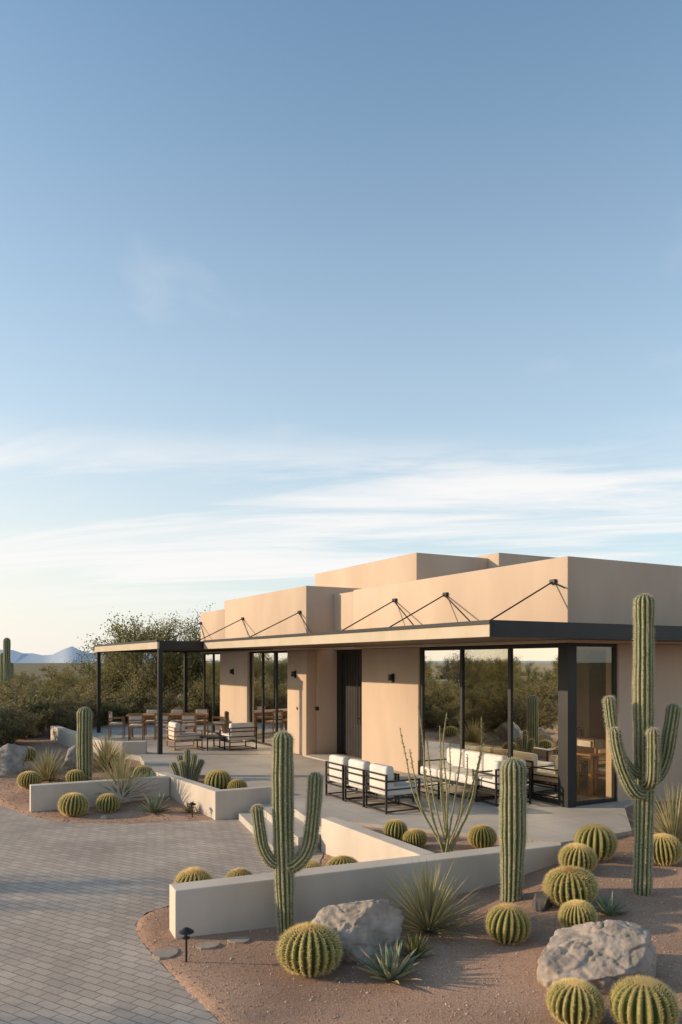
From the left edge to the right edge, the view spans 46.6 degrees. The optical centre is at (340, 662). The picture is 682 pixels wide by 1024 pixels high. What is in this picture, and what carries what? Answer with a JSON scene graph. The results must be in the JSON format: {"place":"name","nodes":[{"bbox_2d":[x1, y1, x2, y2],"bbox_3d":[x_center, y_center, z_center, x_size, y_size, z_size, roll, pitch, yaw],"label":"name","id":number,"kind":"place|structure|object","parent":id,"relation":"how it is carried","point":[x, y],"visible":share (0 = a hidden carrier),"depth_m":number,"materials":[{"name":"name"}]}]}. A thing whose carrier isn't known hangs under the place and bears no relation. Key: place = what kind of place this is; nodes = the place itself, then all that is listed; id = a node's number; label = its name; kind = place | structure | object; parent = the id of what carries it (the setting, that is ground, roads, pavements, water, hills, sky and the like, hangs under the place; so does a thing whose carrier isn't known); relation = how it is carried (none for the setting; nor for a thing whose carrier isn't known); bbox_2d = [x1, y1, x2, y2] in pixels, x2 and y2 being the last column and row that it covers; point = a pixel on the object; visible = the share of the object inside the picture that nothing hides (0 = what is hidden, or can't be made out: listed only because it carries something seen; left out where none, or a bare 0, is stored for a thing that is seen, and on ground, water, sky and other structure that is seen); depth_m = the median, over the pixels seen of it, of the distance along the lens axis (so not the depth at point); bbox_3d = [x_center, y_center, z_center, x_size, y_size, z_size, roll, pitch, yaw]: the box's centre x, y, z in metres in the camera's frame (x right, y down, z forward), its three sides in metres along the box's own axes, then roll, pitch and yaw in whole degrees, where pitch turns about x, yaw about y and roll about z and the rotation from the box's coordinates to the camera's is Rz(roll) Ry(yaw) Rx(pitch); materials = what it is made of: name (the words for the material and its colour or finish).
{"place":"outdoors","nodes":[
{"label":"outdoors","id":0,"kind":"place"},
{"bbox_2d":[0,646,155,662],"bbox_3d":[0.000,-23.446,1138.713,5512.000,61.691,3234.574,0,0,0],"label":"mountains","id":1,"kind":"structure","parent":0,"point":[67,654],"depth_m":2525.20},
{"bbox_2d":[0,806,322,1023],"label":"driveway","id":2,"kind":"structure","parent":0,"point":[78,901],"depth_m":8.85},
{"bbox_2d":[106,641,248,652],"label":"pergola beams","id":3,"kind":"structure","parent":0,"point":[181,644],"depth_m":21.04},
{"bbox_2d":[95,642,158,651],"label":"pergola fascia","id":4,"kind":"structure","parent":3,"relation":"attached to","point":[142,646],"depth_m":23.10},
{"bbox_2d":[94,640,158,646],"bbox_3d":[-6.597,-0.558,23.889,0.075,0.053,7.571,0,0,-29],"label":"pergola cap","id":5,"kind":"object","parent":4,"relation":"on","point":[147,641],"visible":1,"depth_m":23.09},
{"bbox_2d":[126,649,227,650],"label":"pergola slats","id":6,"kind":"object","parent":3,"relation":"on","point":[177,649],"visible":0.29,"depth_m":25.02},
{"bbox_2d":[46,722,633,850],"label":"terrace","id":7,"kind":"structure","parent":0,"point":[556,824],"depth_m":13.55,"materials":[{"name":"concrete"}]},
{"bbox_2d":[108,711,124,738],"bbox_3d":[-7.100,1.976,25.100,0.460,0.840,0.460,0,0,-9],"label":"outdoor dining chair","id":8,"kind":"object","parent":7,"relation":"on","point":[110,723],"visible":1,"depth_m":24.91,"materials":[{"name":"brown wood"}]},
{"bbox_2d":[128,713,144,740],"bbox_3d":[-6.300,1.976,24.400,0.460,0.840,0.460,0,0,-9],"label":"outdoor dining chair","id":9,"kind":"object","parent":7,"relation":"on","point":[136,717],"visible":1,"depth_m":24.20,"materials":[{"name":"brown wood"}]},
{"bbox_2d":[97,649,187,753],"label":"pergola posts","id":10,"kind":"object","parent":7,"relation":"on","point":[159,701],"visible":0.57,"depth_m":20.69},
{"bbox_2d":[154,713,170,740],"bbox_3d":[-5.500,1.976,24.400,0.460,0.840,0.460,0,0,-9],"label":"outdoor dining chair","id":11,"kind":"object","parent":7,"relation":"on","point":[166,718],"visible":0.7,"depth_m":24.20,"materials":[{"name":"brown wood"}]},
{"bbox_2d":[126,713,207,738],"bbox_3d":[-5.500,2.021,25.200,2.500,0.750,1.000,0,0,-9],"label":"outdoor dining table","id":12,"kind":"object","parent":7,"relation":"on","point":[171,715],"visible":0.61,"depth_m":24.94,"materials":[{"name":"brown wood"}]},
{"bbox_2d":[166,722,202,750],"bbox_3d":[-4.350,2.026,22.000,0.800,0.740,0.750,0,0,-29],"label":"lounge chair","id":13,"kind":"object","parent":7,"relation":"on","point":[175,731],"visible":1,"depth_m":21.74,"materials":[{"name":"fabric"}]},
{"bbox_2d":[181,713,196,732],"bbox_3d":[-4.700,1.976,24.500,0.460,0.840,0.460,0,0,-9],"label":"outdoor dining chair","id":14,"kind":"object","parent":7,"relation":"on","point":[189,717],"visible":0.86,"depth_m":24.30,"materials":[{"name":"brown wood"}]},
{"bbox_2d":[197,735,225,750],"bbox_3d":[-3.600,2.221,21.900,0.550,0.350,0.900,0,0,-29],"label":"side table","id":15,"kind":"object","parent":7,"relation":"on","point":[213,737],"visible":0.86,"depth_m":21.75,"materials":[{"name":"black metal"}]},
{"bbox_2d":[219,722,256,750],"bbox_3d":[-2.850,2.026,21.900,0.800,0.740,0.800,0,0,-29],"label":"lounge chair","id":16,"kind":"object","parent":7,"relation":"on","point":[240,731],"visible":0.97,"depth_m":21.59,"materials":[{"name":"fabric"}]},
{"bbox_2d":[303,753,361,760],"bbox_3d":[-0.120,2.385,19.700,0.960,0.030,1.751,0,0,-29],"label":"door step","id":17,"kind":"object","parent":7,"relation":"on","point":[323,757],"depth_m":19.91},
{"bbox_2d":[325,754,374,800],"bbox_3d":[0.160,2.026,14.140,0.660,0.740,0.640,0,0,-29],"label":"patio armchair","id":18,"kind":"object","parent":7,"relation":"on","point":[337,763],"visible":0.52,"depth_m":13.96,"materials":[{"name":"fabric"}]},
{"bbox_2d":[344,758,396,806],"bbox_3d":[0.500,2.026,13.530,0.660,0.740,0.640,0,0,-29],"label":"patio armchair","id":19,"kind":"object","parent":7,"relation":"on","point":[357,769],"visible":0.66,"depth_m":13.35,"materials":[{"name":"fabric"}]},
{"bbox_2d":[365,763,419,813],"bbox_3d":[0.840,2.026,12.920,0.660,0.740,0.640,0,0,-29],"label":"patio armchair","id":20,"kind":"object","parent":7,"relation":"on","point":[383,781],"visible":0.94,"depth_m":12.71,"materials":[{"name":"fabric"}]},
{"bbox_2d":[400,773,439,801],"bbox_3d":[1.250,2.226,14.150,0.600,0.340,1.000,0,0,-29],"label":"patio coffee table","id":21,"kind":"object","parent":7,"relation":"on","point":[405,776],"visible":0.28,"depth_m":13.97,"materials":[{"name":"black metal"}]},
{"bbox_2d":[418,748,507,801],"bbox_3d":[2.250,2.026,14.550,0.820,0.740,1.750,0,0,-29],"label":"patio sofa","id":22,"kind":"object","parent":7,"relation":"on","point":[487,761],"visible":0.65,"depth_m":14.55,"materials":[{"name":"fabric"}]},
{"bbox_2d":[472,759,530,806],"bbox_3d":[2.750,2.026,13.600,0.710,0.740,0.720,0,0,-23],"label":"patio armchair","id":23,"kind":"object","parent":7,"relation":"on","point":[490,781],"visible":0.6,"depth_m":13.38,"materials":[{"name":"fabric"}]},
{"bbox_2d":[0,663,681,1023],"bbox_3d":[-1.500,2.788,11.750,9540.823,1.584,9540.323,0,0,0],"label":"ground","id":24,"kind":"structure","parent":0,"point":[40,742],"depth_m":7.14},
{"bbox_2d":[0,653,13,682],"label":"saguaro cactus","id":25,"kind":"object","parent":24,"relation":"on","point":[1,667],"visible":0.39,"depth_m":55.82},
{"bbox_2d":[3,638,10,685],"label":"saguaro cactus","id":26,"kind":"object","parent":24,"relation":"on","point":[6,657],"visible":0.77,"depth_m":50.34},
{"bbox_2d":[0,743,27,775],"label":"boulder","id":27,"kind":"object","parent":24,"relation":"on","point":[12,757],"visible":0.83,"depth_m":18.00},
{"bbox_2d":[16,771,41,788],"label":"barrel cactus","id":28,"kind":"object","parent":24,"relation":"on","point":[26,779],"visible":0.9,"depth_m":15.96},
{"bbox_2d":[25,746,36,760],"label":"barrel cactus","id":29,"kind":"object","parent":24,"relation":"on","point":[31,752],"visible":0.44,"depth_m":20.40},
{"bbox_2d":[18,747,73,782],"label":"yucca plant","id":30,"kind":"object","parent":24,"relation":"on","point":[46,772],"visible":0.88,"depth_m":16.93,"materials":[{"name":"green plant"}]},
{"bbox_2d":[63,744,76,769],"bbox_3d":[-6.338,2.414,18.967,0.684,0.898,0.701,0,0,-29],"label":"boulder","id":31,"kind":"object","parent":24,"relation":"on","point":[72,760],"visible":0.38,"depth_m":18.66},
{"bbox_2d":[58,792,89,815],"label":"barrel cactus","id":32,"kind":"object","parent":24,"relation":"on","point":[73,804],"visible":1,"depth_m":14.01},
{"bbox_2d":[65,769,84,781],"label":"barrel cactus","id":33,"kind":"object","parent":24,"relation":"on","point":[73,775],"visible":0.8,"depth_m":16.28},
{"bbox_2d":[38,662,111,696],"bbox_3d":[-12.578,1.317,37.892,4.263,2.769,3.448,0,0,6],"label":"palo verde tree","id":34,"kind":"object","parent":24,"relation":"on","point":[62,680],"visible":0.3,"depth_m":37.52,"materials":[{"name":"green plant"}]},
{"bbox_2d":[75,707,92,780],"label":"saguaro cactus","id":35,"kind":"object","parent":24,"relation":"on","point":[84,743],"visible":0.87,"depth_m":16.64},
{"bbox_2d":[51,726,146,756],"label":"courtyard wall","id":36,"kind":"structure","parent":24,"relation":"on","point":[63,736],"depth_m":21.31,"materials":[{"name":"beige paint"}]},
{"bbox_2d":[30,776,169,811],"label":"planter wall","id":37,"kind":"structure","parent":24,"relation":"on","point":[45,796],"depth_m":14.91,"materials":[{"name":"beige paint"}]},
{"bbox_2d":[0,763,201,823],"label":"gravel","id":38,"kind":"structure","parent":24,"relation":"on","point":[67,820],"depth_m":14.59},
{"bbox_2d":[0,666,202,746],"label":"desert scrub","id":39,"kind":"object","parent":24,"relation":"on","point":[25,711],"visible":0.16,"depth_m":29.05,"materials":[{"name":"green plant"}]},
{"bbox_2d":[61,639,142,699],"bbox_3d":[-10.878,0.783,37.032,3.737,3.900,5.376,0,0,-6],"label":"palo verde tree","id":40,"kind":"object","parent":24,"relation":"on","point":[94,674],"visible":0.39,"depth_m":35.92,"materials":[{"name":"green plant"}]},
{"bbox_2d":[67,731,138,771],"bbox_3d":[-5.540,2.113,18.579,1.840,1.056,1.826,0,0,0],"label":"yucca plant","id":41,"kind":"object","parent":24,"relation":"on","point":[104,752],"visible":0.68,"depth_m":18.48,"materials":[{"name":"green plant"}]},
{"bbox_2d":[95,793,119,812],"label":"barrel cactus","id":42,"kind":"object","parent":24,"relation":"on","point":[106,803],"visible":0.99,"depth_m":14.38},
{"bbox_2d":[76,749,164,807],"bbox_3d":[-4.255,2.235,15.335,2.024,1.279,2.117,0,0,0],"label":"yucca plant","id":43,"kind":"object","parent":24,"relation":"on","point":[119,773],"visible":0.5,"depth_m":15.19,"materials":[{"name":"green plant"}]},
{"bbox_2d":[77,610,202,720],"bbox_3d":[-8.027,0.219,33.754,4.905,5.118,7.056,0,0,30],"label":"palo verde tree","id":44,"kind":"object","parent":24,"relation":"on","point":[131,636],"visible":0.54,"depth_m":33.33,"materials":[{"name":"green plant"}]},
{"bbox_2d":[102,614,177,695],"bbox_3d":[-8.912,0.302,35.248,4.165,4.863,4.436,0,0,27],"label":"palo verde tree","id":45,"kind":"object","parent":24,"relation":"on","point":[150,674],"visible":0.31,"depth_m":34.66,"materials":[{"name":"green plant"}]},
{"bbox_2d":[131,792,175,813],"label":"agave plant","id":46,"kind":"object","parent":24,"relation":"on","point":[154,807],"visible":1,"depth_m":14.26,"materials":[{"name":"green plant"}]},
{"bbox_2d":[127,611,184,689],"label":"palo verde tree","id":47,"kind":"object","parent":24,"relation":"on","point":[162,636],"visible":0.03,"depth_m":42.18,"materials":[{"name":"green plant"}]},
{"bbox_2d":[153,948,177,960],"bbox_3d":[-1.648,2.749,7.422,0.235,0.060,0.244,0,0,0],"label":"stepping stone","id":48,"kind":"object","parent":24,"relation":"on","point":[163,954],"visible":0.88,"depth_m":7.39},
{"bbox_2d":[138,616,202,697],"bbox_3d":[-6.293,0.344,36.191,4.671,4.874,6.720,0,0,21],"label":"palo verde tree","id":49,"kind":"object","parent":24,"relation":"on","point":[199,659],"visible":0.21,"depth_m":34.21,"materials":[{"name":"green plant"}]},
{"bbox_2d":[179,927,193,961],"bbox_3d":[-1.410,2.600,7.220,0.138,0.365,0.138,0,0,0],"label":"path light","id":50,"kind":"object","parent":24,"relation":"on","point":[185,931],"visible":0.94,"depth_m":7.20,"materials":[{"name":"black metal"}]},
{"bbox_2d":[172,662,202,702],"bbox_3d":[-4.631,1.061,32.974,4.187,3.362,5.177,0,0,6],"label":"palo verde tree","id":51,"kind":"object","parent":24,"relation":"on","point":[199,686],"visible":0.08,"depth_m":31.76,"materials":[{"name":"green plant"}]},
{"bbox_2d":[166,603,215,688],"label":"palo verde tree","id":52,"kind":"object","parent":24,"relation":"on","point":[188,628],"visible":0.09,"depth_m":40.13,"materials":[{"name":"green plant"}]},
{"bbox_2d":[172,866,213,883],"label":"barrel cactus","id":53,"kind":"object","parent":24,"relation":"on","point":[192,873],"visible":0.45,"depth_m":8.63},
{"bbox_2d":[195,942,218,949],"bbox_3d":[-1.284,2.747,7.617,0.229,0.060,0.158,0,0,-19],"label":"stepping stone","id":54,"kind":"object","parent":24,"relation":"on","point":[206,945],"visible":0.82,"depth_m":7.60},
{"bbox_2d":[156,772,271,819],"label":"planter wall","id":55,"kind":"structure","parent":24,"relation":"on","point":[214,803],"depth_m":14.15,"materials":[{"name":"beige paint"}]},
{"bbox_2d":[198,777,204,783],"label":"planter soil","id":56,"kind":"structure","parent":55,"relation":"in","point":[201,780],"depth_m":16.41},
{"bbox_2d":[170,749,204,781],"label":"organ pipe cactus","id":57,"kind":"object","parent":56,"relation":"on","point":[186,766],"visible":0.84,"depth_m":16.14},
{"bbox_2d":[204,769,230,788],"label":"barrel cactus","id":58,"kind":"object","parent":56,"relation":"on","point":[218,778],"visible":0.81,"depth_m":14.84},
{"bbox_2d":[227,779,247,788],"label":"barrel cactus","id":59,"kind":"object","parent":56,"relation":"on","point":[237,783],"visible":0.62,"depth_m":14.65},
{"bbox_2d":[227,936,249,943],"bbox_3d":[-1.007,2.752,7.781,0.222,0.060,0.169,0,0,0],"label":"stepping stone","id":60,"kind":"object","parent":24,"relation":"on","point":[240,940],"visible":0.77,"depth_m":7.78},
{"bbox_2d":[225,867,252,877],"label":"barrel cactus","id":61,"kind":"object","parent":24,"relation":"on","point":[238,872],"visible":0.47,"depth_m":8.93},
{"bbox_2d":[238,803,319,853],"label":"terrace steps","id":62,"kind":"structure","parent":24,"relation":"on","point":[244,819],"depth_m":12.60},
{"bbox_2d":[249,730,324,934],"bbox_3d":[-0.540,1.729,7.980,0.784,2.107,0.288,0,0,0],"label":"saguaro cactus","id":63,"kind":"object","parent":24,"relation":"on","point":[286,861],"visible":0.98,"depth_m":7.90,"materials":[{"name":"plant"}]},
{"bbox_2d":[274,921,344,977],"bbox_3d":[-0.280,2.548,7.065,0.645,0.465,0.642,2,-5,-25],"label":"barrel cactus","id":64,"kind":"object","parent":24,"relation":"on","point":[314,949],"visible":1,"depth_m":6.89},
{"bbox_2d":[326,854,358,865],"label":"barrel cactus","id":65,"kind":"object","parent":24,"relation":"on","point":[340,859],"visible":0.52,"depth_m":9.79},
{"bbox_2d":[311,899,403,963],"bbox_3d":[0.137,2.623,7.470,0.913,0.803,0.699,0,0,-17],"label":"boulder","id":66,"kind":"object","parent":24,"relation":"on","point":[356,925],"visible":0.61,"depth_m":7.33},
{"bbox_2d":[169,841,561,938],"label":"garden wall","id":67,"kind":"structure","parent":24,"relation":"on","point":[223,905],"depth_m":8.46,"materials":[{"name":"beige paint"}]},
{"bbox_2d":[321,817,434,861],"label":"planter wall","id":68,"kind":"structure","parent":24,"relation":"on","point":[339,837],"depth_m":10.57,"materials":[{"name":"beige paint"}]},
{"bbox_2d":[354,939,423,983],"bbox_3d":[0.422,2.574,6.830,0.629,0.346,0.676,0,0,0],"label":"agave plant","id":69,"kind":"object","parent":24,"relation":"on","point":[389,970],"visible":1,"depth_m":6.81,"materials":[{"name":"green plant"}]},
{"bbox_2d":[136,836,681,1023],"bbox_3d":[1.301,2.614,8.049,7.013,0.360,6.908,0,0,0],"label":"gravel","id":70,"kind":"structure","parent":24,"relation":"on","point":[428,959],"depth_m":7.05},
{"bbox_2d":[397,929,435,962],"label":"desert shrub","id":71,"kind":"object","parent":24,"relation":"on","point":[415,944],"visible":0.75,"depth_m":7.25,"materials":[{"name":"green plant"}]},
{"bbox_2d":[363,858,491,949],"bbox_3d":[0.888,2.438,8.066,1.594,0.971,1.537,0,0,0],"label":"yucca plant","id":72,"kind":"object","parent":24,"relation":"on","point":[427,915],"visible":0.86,"depth_m":8.01,"materials":[{"name":"green plant"}]},
{"bbox_2d":[361,826,499,852],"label":"planter soil","id":73,"kind":"structure","parent":24,"relation":"on","point":[432,844],"depth_m":10.71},
{"bbox_2d":[383,819,407,840],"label":"barrel cactus","id":74,"kind":"object","parent":73,"relation":"on","point":[395,828],"visible":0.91,"depth_m":10.84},
{"bbox_2d":[402,828,427,846],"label":"barrel cactus","id":75,"kind":"object","parent":73,"relation":"on","point":[416,837],"visible":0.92,"depth_m":10.40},
{"bbox_2d":[399,706,484,852],"bbox_3d":[1.308,1.518,10.176,1.121,1.938,0.598,0,0,0],"label":"ocotillo plant","id":76,"kind":"object","parent":73,"relation":"on","point":[447,845],"visible":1,"depth_m":10.16,"materials":[{"name":"green plant"}]},
{"bbox_2d":[467,824,497,848],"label":"barrel cactus","id":77,"kind":"object","parent":73,"relation":"on","point":[482,836],"visible":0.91,"depth_m":10.33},
{"bbox_2d":[201,553,681,801],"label":"stucco walls","id":78,"kind":"structure","parent":24,"relation":"on","point":[491,586],"depth_m":17.53,"materials":[{"name":"paint"}]},
{"bbox_2d":[230,669,393,710],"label":"wall sconces","id":79,"kind":"object","parent":78,"relation":"attached to","point":[390,676],"depth_m":20.50,"materials":[{"name":"black metal"}]},
{"bbox_2d":[340,650,361,754],"bbox_3d":[0.347,1.050,20.012,0.120,2.700,1.280,0,0,-29],"label":"door frame","id":80,"kind":"object","parent":78,"relation":"attached to","point":[349,652],"visible":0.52,"depth_m":20.49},
{"bbox_2d":[337,651,339,753],"bbox_3d":[-0.019,1.050,20.690,0.060,2.700,0.260,0,0,-29],"label":"door sidelight","id":81,"kind":"object","parent":80,"relation":"attached to","point":[338,701],"depth_m":20.71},
{"bbox_2d":[342,653,361,757],"bbox_3d":[0.345,1.075,20.014,0.063,2.590,1.165,0,0,-29],"label":"front door","id":82,"kind":"structure","parent":80,"relation":"attached to","point":[351,728],"depth_m":20.09,"materials":[{"name":"black metal"}]},
{"bbox_2d":[199,579,556,623],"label":"rod brackets","id":83,"kind":"object","parent":78,"relation":"attached to","point":[446,593],"visible":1,"depth_m":15.89,"materials":[{"name":"black metal"}]},
{"bbox_2d":[166,582,564,640],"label":"stay rods","id":84,"kind":"object","parent":83,"relation":"attached to","point":[460,611],"visible":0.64,"depth_m":16.70,"materials":[{"name":"black metal"}]},
{"bbox_2d":[203,643,616,807],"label":"window frames","id":85,"kind":"structure","parent":78,"relation":"attached to","point":[567,725],"depth_m":13.34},
{"bbox_2d":[205,648,557,799],"bbox_3d":[2.785,1.036,22.298,7.958,2.598,16.689,0,0,-32],"label":"window glass","id":86,"kind":"object","parent":85,"relation":"in","point":[534,705],"visible":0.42,"depth_m":15.12,"materials":[{"name":"glass"}]},
{"bbox_2d":[220,637,681,648],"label":"canopy slab","id":87,"kind":"structure","parent":78,"relation":"attached to","point":[448,641],"depth_m":14.86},
{"bbox_2d":[204,624,489,648],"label":"canopy fascia","id":88,"kind":"structure","parent":87,"relation":"attached to","point":[471,631],"depth_m":13.71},
{"bbox_2d":[203,620,681,649],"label":"canopy edge","id":89,"kind":"object","parent":87,"relation":"attached to","point":[527,629],"visible":0.87,"depth_m":11.85,"materials":[{"name":"black metal"}]},
{"bbox_2d":[485,902,531,944],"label":"barrel cactus","id":90,"kind":"object","parent":24,"relation":"on","point":[508,923],"visible":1,"depth_m":7.49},
{"bbox_2d":[497,757,528,902],"bbox_3d":[1.884,1.841,8.689,0.354,1.617,0.350,0,0,0],"label":"saguaro cactus","id":91,"kind":"object","parent":24,"relation":"on","point":[512,817],"visible":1,"depth_m":8.59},
{"bbox_2d":[533,891,552,911],"bbox_3d":[2.122,2.565,8.356,0.201,0.269,0.270,0,0,42],"label":"boulder","id":92,"kind":"object","parent":24,"relation":"on","point":[542,902],"visible":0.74,"depth_m":8.28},
{"bbox_2d":[541,865,600,906],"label":"barrel cactus","id":93,"kind":"object","parent":24,"relation":"on","point":[561,884],"visible":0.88,"depth_m":8.18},
{"bbox_2d":[543,977,607,1023],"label":"barrel cactus","id":94,"kind":"object","parent":24,"relation":"on","point":[572,1000],"visible":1,"depth_m":5.86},
{"bbox_2d":[557,899,597,927],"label":"barrel cactus","id":95,"kind":"object","parent":24,"relation":"on","point":[574,912],"visible":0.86,"depth_m":7.62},
{"bbox_2d":[557,842,597,871],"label":"barrel cactus","id":96,"kind":"object","parent":24,"relation":"on","point":[575,854],"visible":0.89,"depth_m":9.26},
{"bbox_2d":[573,823,617,861],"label":"barrel cactus","id":97,"kind":"object","parent":24,"relation":"on","point":[600,840],"visible":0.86,"depth_m":9.70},
{"bbox_2d":[537,920,656,994],"bbox_3d":[2.160,2.591,6.690,0.876,0.733,0.794,0,0,34],"label":"boulder","id":98,"kind":"object","parent":24,"relation":"on","point":[603,956],"visible":0.81,"depth_m":6.59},
{"bbox_2d":[589,891,628,915],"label":"agave plant","id":99,"kind":"object","parent":24,"relation":"on","point":[610,908],"visible":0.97,"depth_m":8.02,"materials":[{"name":"green plant"}]},
{"bbox_2d":[601,593,681,895],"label":"saguaro cactus","id":100,"kind":"object","parent":24,"relation":"on","point":[643,776],"visible":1,"depth_m":8.53,"materials":[{"name":"plant"}]},
{"bbox_2d":[607,973,681,1023],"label":"barrel cactus","id":101,"kind":"object","parent":24,"relation":"on","point":[640,999],"visible":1,"depth_m":5.69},
{"bbox_2d":[610,779,681,847],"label":"yucca plant","id":102,"kind":"object","parent":24,"relation":"on","point":[671,821],"visible":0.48,"depth_m":10.51,"materials":[{"name":"green plant"}]},
{"bbox_2d":[653,833,681,866],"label":"barrel cactus","id":103,"kind":"object","parent":24,"relation":"on","point":[667,848],"visible":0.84,"depth_m":9.56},
{"bbox_2d":[0,0,681,654],"label":"sky","id":104,"kind":"structure","parent":0,"point":[291,292],"materials":[{"name":"blue"}]},
{"bbox_2d":[208,732,605,804],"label":"interior floor","id":105,"kind":"structure","parent":0,"point":[583,789],"depth_m":15.10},
{"bbox_2d":[577,738,594,782],"bbox_3d":[4.719,1.968,15.785,0.460,0.840,0.460,0,0,-29],"label":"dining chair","id":106,"kind":"object","parent":105,"relation":"on","point":[585,742],"visible":0.16,"depth_m":15.73,"materials":[{"name":"fabric"}]},
{"bbox_2d":[577,647,605,738],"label":"interior walls","id":107,"kind":"structure","parent":105,"relation":"on","point":[589,690],"depth_m":19.54,"materials":[{"name":"paint"}]},
{"bbox_2d":[577,746,605,795],"bbox_3d":[4.346,2.013,15.119,0.950,0.750,2.000,0,0,-29],"label":"dining table","id":108,"kind":"object","parent":105,"relation":"on","point":[586,753],"visible":0.23,"depth_m":14.15,"materials":[{"name":"brown wood"}]},
{"bbox_2d":[594,747,605,794],"bbox_3d":[4.872,1.968,14.176,0.460,0.840,0.460,0,0,-29],"label":"dining chair","id":109,"kind":"object","parent":105,"relation":"on","point":[601,760],"visible":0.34,"depth_m":14.25,"materials":[{"name":"brown wood"}]},
{"bbox_2d":[577,736,605,776],"bbox_3d":[4.862,2.018,17.582,0.900,0.740,2.100,0,0,-29],"label":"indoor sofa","id":110,"kind":"object","parent":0,"point":[600,743],"visible":0.09,"depth_m":16.92,"materials":[{"name":"metal"}]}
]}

